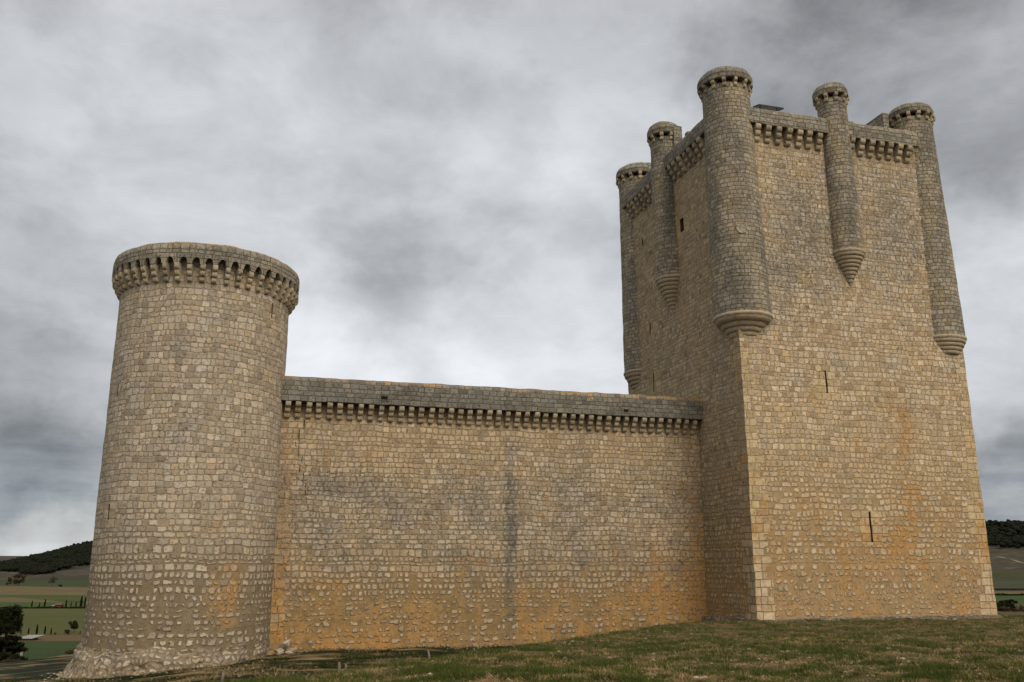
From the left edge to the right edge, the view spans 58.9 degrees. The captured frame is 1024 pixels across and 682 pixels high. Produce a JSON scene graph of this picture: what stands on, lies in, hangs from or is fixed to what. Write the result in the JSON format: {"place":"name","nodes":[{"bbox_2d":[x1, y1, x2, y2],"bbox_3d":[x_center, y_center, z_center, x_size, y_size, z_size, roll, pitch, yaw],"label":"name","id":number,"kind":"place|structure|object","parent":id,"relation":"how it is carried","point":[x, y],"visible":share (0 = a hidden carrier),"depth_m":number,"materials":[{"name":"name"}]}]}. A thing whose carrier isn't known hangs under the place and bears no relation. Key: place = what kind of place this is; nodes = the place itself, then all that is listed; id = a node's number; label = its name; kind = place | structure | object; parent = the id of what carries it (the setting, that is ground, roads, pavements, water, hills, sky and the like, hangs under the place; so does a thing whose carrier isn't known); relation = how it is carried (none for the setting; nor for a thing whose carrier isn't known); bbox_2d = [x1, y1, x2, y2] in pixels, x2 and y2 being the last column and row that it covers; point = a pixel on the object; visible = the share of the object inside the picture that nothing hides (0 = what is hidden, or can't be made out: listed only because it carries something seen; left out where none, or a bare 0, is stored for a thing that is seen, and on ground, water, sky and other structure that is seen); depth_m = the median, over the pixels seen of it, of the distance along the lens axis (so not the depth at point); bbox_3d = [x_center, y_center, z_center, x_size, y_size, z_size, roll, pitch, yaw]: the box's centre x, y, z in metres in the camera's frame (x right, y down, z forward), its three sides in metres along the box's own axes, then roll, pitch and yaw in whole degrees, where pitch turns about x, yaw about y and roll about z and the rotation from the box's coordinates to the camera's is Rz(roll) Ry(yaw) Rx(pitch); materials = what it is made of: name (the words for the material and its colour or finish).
{"place":"outdoors","nodes":[
{"label":"outdoors","id":0,"kind":"place"},
{"bbox_2d":[0,597,61,601],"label":"field","id":1,"kind":"structure","parent":0,"point":[7,599],"depth_m":766.39,"materials":[{"name":"soil"}]},
{"bbox_2d":[0,635,82,640],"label":"field","id":2,"kind":"structure","parent":0,"point":[61,638],"depth_m":380.41,"materials":[{"name":"soil"}]},
{"bbox_2d":[2,641,81,659],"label":"field","id":3,"kind":"structure","parent":0,"point":[37,649],"depth_m":331.22,"materials":[{"name":"plant"}]},
{"bbox_2d":[0,602,83,606],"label":"field","id":4,"kind":"structure","parent":0,"point":[22,604],"depth_m":689.43,"materials":[{"name":"plant"}]},
{"bbox_2d":[2,609,84,634],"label":"field","id":5,"kind":"structure","parent":0,"point":[56,620],"depth_m":487.24,"materials":[{"name":"plant"}]},
{"bbox_2d":[68,620,78,628],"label":"oak tree","id":6,"kind":"object","parent":5,"relation":"on","point":[74,625],"visible":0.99,"depth_m":408.61,"materials":[{"name":"green plant"}]},
{"bbox_2d":[0,595,86,600],"bbox_3d":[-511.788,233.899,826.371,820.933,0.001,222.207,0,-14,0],"label":"field","id":7,"kind":"structure","parent":0,"point":[61,597],"depth_m":836.51,"materials":[{"name":"green plant"}]},
{"bbox_2d":[0,586,87,594],"bbox_3d":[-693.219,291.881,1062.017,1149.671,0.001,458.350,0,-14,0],"label":"field","id":8,"kind":"structure","parent":0,"point":[21,590],"depth_m":1060.41,"materials":[{"name":"plant"}]},
{"bbox_2d":[0,580,88,585],"bbox_3d":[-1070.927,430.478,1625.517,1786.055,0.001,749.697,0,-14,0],"label":"field","id":9,"kind":"structure","parent":0,"point":[56,583],"depth_m":1446.55,"materials":[{"name":"soil"}]},
{"bbox_2d":[12,573,26,585],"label":"bare tree","id":10,"kind":"object","parent":9,"relation":"on","point":[18,576],"visible":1,"depth_m":1290.44,"materials":[{"name":"green plant"}]},
{"bbox_2d":[0,534,1023,681],"bbox_3d":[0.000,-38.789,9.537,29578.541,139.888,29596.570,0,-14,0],"label":"ground","id":11,"kind":"structure","parent":0,"point":[31,669],"depth_m":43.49,"materials":[{"name":"green plant"}]},
{"bbox_2d":[0,658,21,662],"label":"scrub","id":12,"kind":"object","parent":11,"relation":"on","point":[7,660],"visible":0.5,"depth_m":82.93,"materials":[{"name":"brown plant"}]},
{"bbox_2d":[0,604,27,660],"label":"pine tree","id":13,"kind":"object","parent":11,"relation":"on","point":[11,620],"visible":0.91,"depth_m":87.43,"materials":[{"name":"green plant"}]},
{"bbox_2d":[18,635,44,640],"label":"shed","id":14,"kind":"structure","parent":11,"relation":"on","point":[30,637],"depth_m":366.80,"materials":[{"name":"metal"}]},
{"bbox_2d":[3,606,84,608],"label":"hedge","id":15,"kind":"object","parent":11,"relation":"on","point":[56,607],"visible":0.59,"depth_m":632.27,"materials":[{"name":"green plant"}]},
{"bbox_2d":[0,540,92,574],"bbox_3d":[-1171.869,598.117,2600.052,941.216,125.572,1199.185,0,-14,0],"label":"woodland","id":16,"kind":"object","parent":11,"relation":"on","point":[53,560],"visible":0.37,"depth_m":2258.58,"materials":[{"name":"green plant"}]},
{"bbox_2d":[47,576,57,586],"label":"bare tree","id":17,"kind":"object","parent":11,"relation":"on","point":[52,579],"visible":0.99,"depth_m":1242.52,"materials":[{"name":"green plant"}]},
{"bbox_2d":[52,603,63,606],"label":"farmhouse","id":18,"kind":"object","parent":11,"relation":"on","point":[58,604],"visible":0.67,"depth_m":642.05,"materials":[{"name":"red brick"}]},
{"bbox_2d":[65,648,74,653],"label":"shrub","id":19,"kind":"object","parent":11,"relation":"on","point":[69,652],"visible":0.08,"depth_m":98.97,"materials":[{"name":"green plant"}]},
{"bbox_2d":[56,242,299,678],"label":"round tower","id":20,"kind":"structure","parent":11,"relation":"on","point":[182,563],"depth_m":53.08,"materials":[{"name":"stone"}]},
{"bbox_2d":[221,669,223,681],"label":"fence post","id":21,"kind":"object","parent":11,"relation":"on","point":[222,676],"visible":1,"depth_m":23.58,"materials":[{"name":"grey wood"}]},
{"bbox_2d":[274,648,283,654],"bbox_3d":[-14.056,18.770,54.855,0.527,0.408,0.704,-4,-13,-35],"label":"stone block","id":22,"kind":"object","parent":11,"relation":"on","point":[279,651],"depth_m":54.69,"materials":[{"name":"stone"}]},
{"bbox_2d":[279,639,291,648],"bbox_3d":[-13.751,18.391,55.011,0.741,0.429,0.628,-24,-7,28],"label":"stone block","id":23,"kind":"object","parent":22,"relation":"on","point":[284,644],"depth_m":54.79,"materials":[{"name":"stone"}]},
{"bbox_2d":[285,648,294,653],"bbox_3d":[-13.463,18.830,55.013,0.635,0.332,0.470,-10,-14,-8],"label":"stone block","id":24,"kind":"object","parent":11,"relation":"on","point":[290,651],"depth_m":54.85,"materials":[{"name":"stone"}]},
{"bbox_2d":[3,626,655,681],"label":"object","id":25,"kind":"object","parent":11,"relation":"on","point":[237,674],"visible":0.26,"depth_m":47.67,"materials":[{"name":"green plant"}]},
{"bbox_2d":[2,619,705,681],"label":"terrace turf","id":26,"kind":"structure","parent":11,"relation":"on","point":[420,653],"depth_m":49.59,"materials":[{"name":"green plant"}]},
{"bbox_2d":[268,376,706,654],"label":"curtain wall","id":27,"kind":"structure","parent":11,"relation":"on","point":[408,514],"depth_m":60.66,"materials":[{"name":"beige stone"}]},
{"bbox_2d":[40,617,1021,681],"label":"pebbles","id":28,"kind":"object","parent":11,"relation":"on","point":[620,659],"visible":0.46,"depth_m":31.24,"materials":[{"name":"stone"}]},
{"bbox_2d":[236,615,1023,681],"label":"dry straw","id":29,"kind":"object","parent":11,"relation":"on","point":[801,662],"visible":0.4,"depth_m":23.86,"materials":[{"name":"beige plant"}]},
{"bbox_2d":[616,66,1001,621],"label":"castle keep","id":30,"kind":"structure","parent":11,"relation":"on","point":[793,320],"depth_m":64.31,"materials":[{"name":"stone"}]},
{"bbox_2d":[680,217,683,231],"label":"window","id":31,"kind":"structure","parent":30,"relation":"in","point":[681,220],"depth_m":71.64,"materials":[{"name":"stone"}]},
{"bbox_2d":[753,104,783,110],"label":"solar panel","id":32,"kind":"object","parent":30,"relation":"on","point":[769,107],"visible":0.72,"depth_m":69.23,"materials":[{"name":"grey glass"}]},
{"bbox_2d":[996,600,1007,607],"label":"bush","id":33,"kind":"object","parent":11,"relation":"on","point":[1002,602],"visible":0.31,"depth_m":571.82,"materials":[{"name":"green plant"}]},
{"bbox_2d":[985,519,1023,547],"bbox_3d":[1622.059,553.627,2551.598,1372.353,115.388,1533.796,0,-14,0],"label":"hill wood","id":34,"kind":"object","parent":11,"relation":"on","point":[1003,533],"visible":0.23,"depth_m":2313.29,"materials":[{"name":"green plant"}]},
{"bbox_2d":[994,588,1023,589],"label":"hedge","id":35,"kind":"object","parent":11,"relation":"on","point":[1009,589],"visible":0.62,"depth_m":1070.09,"materials":[{"name":"green plant"}]},
{"bbox_2d":[995,593,1023,595],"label":"hedge","id":36,"kind":"object","parent":11,"relation":"on","point":[1009,594],"visible":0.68,"depth_m":894.60,"materials":[{"name":"green plant"}]},
{"bbox_2d":[996,604,1023,611],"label":"hedge","id":37,"kind":"object","parent":11,"relation":"on","point":[1011,609],"visible":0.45,"depth_m":556.74,"materials":[{"name":"plant"}]},
{"bbox_2d":[1003,599,1018,608],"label":"bush","id":38,"kind":"object","parent":11,"relation":"on","point":[1009,602],"visible":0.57,"depth_m":582.08,"materials":[{"name":"green plant"}]},
{"bbox_2d":[0,0,1023,555],"label":"sky","id":39,"kind":"structure","parent":0,"point":[436,179],"materials":[{"name":"grey"}]},
{"bbox_2d":[992,570,1023,588],"bbox_3d":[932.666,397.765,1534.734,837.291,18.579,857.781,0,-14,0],"label":"field","id":40,"kind":"structure","parent":0,"point":[1008,579],"depth_m":1729.22,"materials":[{"name":"plant"}]},
{"bbox_2d":[995,596,1023,603],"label":"field","id":41,"kind":"structure","parent":0,"point":[1020,599],"depth_m":813.77,"materials":[{"name":"plant"}]},
{"bbox_2d":[995,591,1023,593],"bbox_3d":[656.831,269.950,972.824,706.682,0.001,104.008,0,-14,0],"label":"field","id":42,"kind":"structure","parent":0,"point":[1012,592],"depth_m":985.52,"materials":[{"name":"plant"}]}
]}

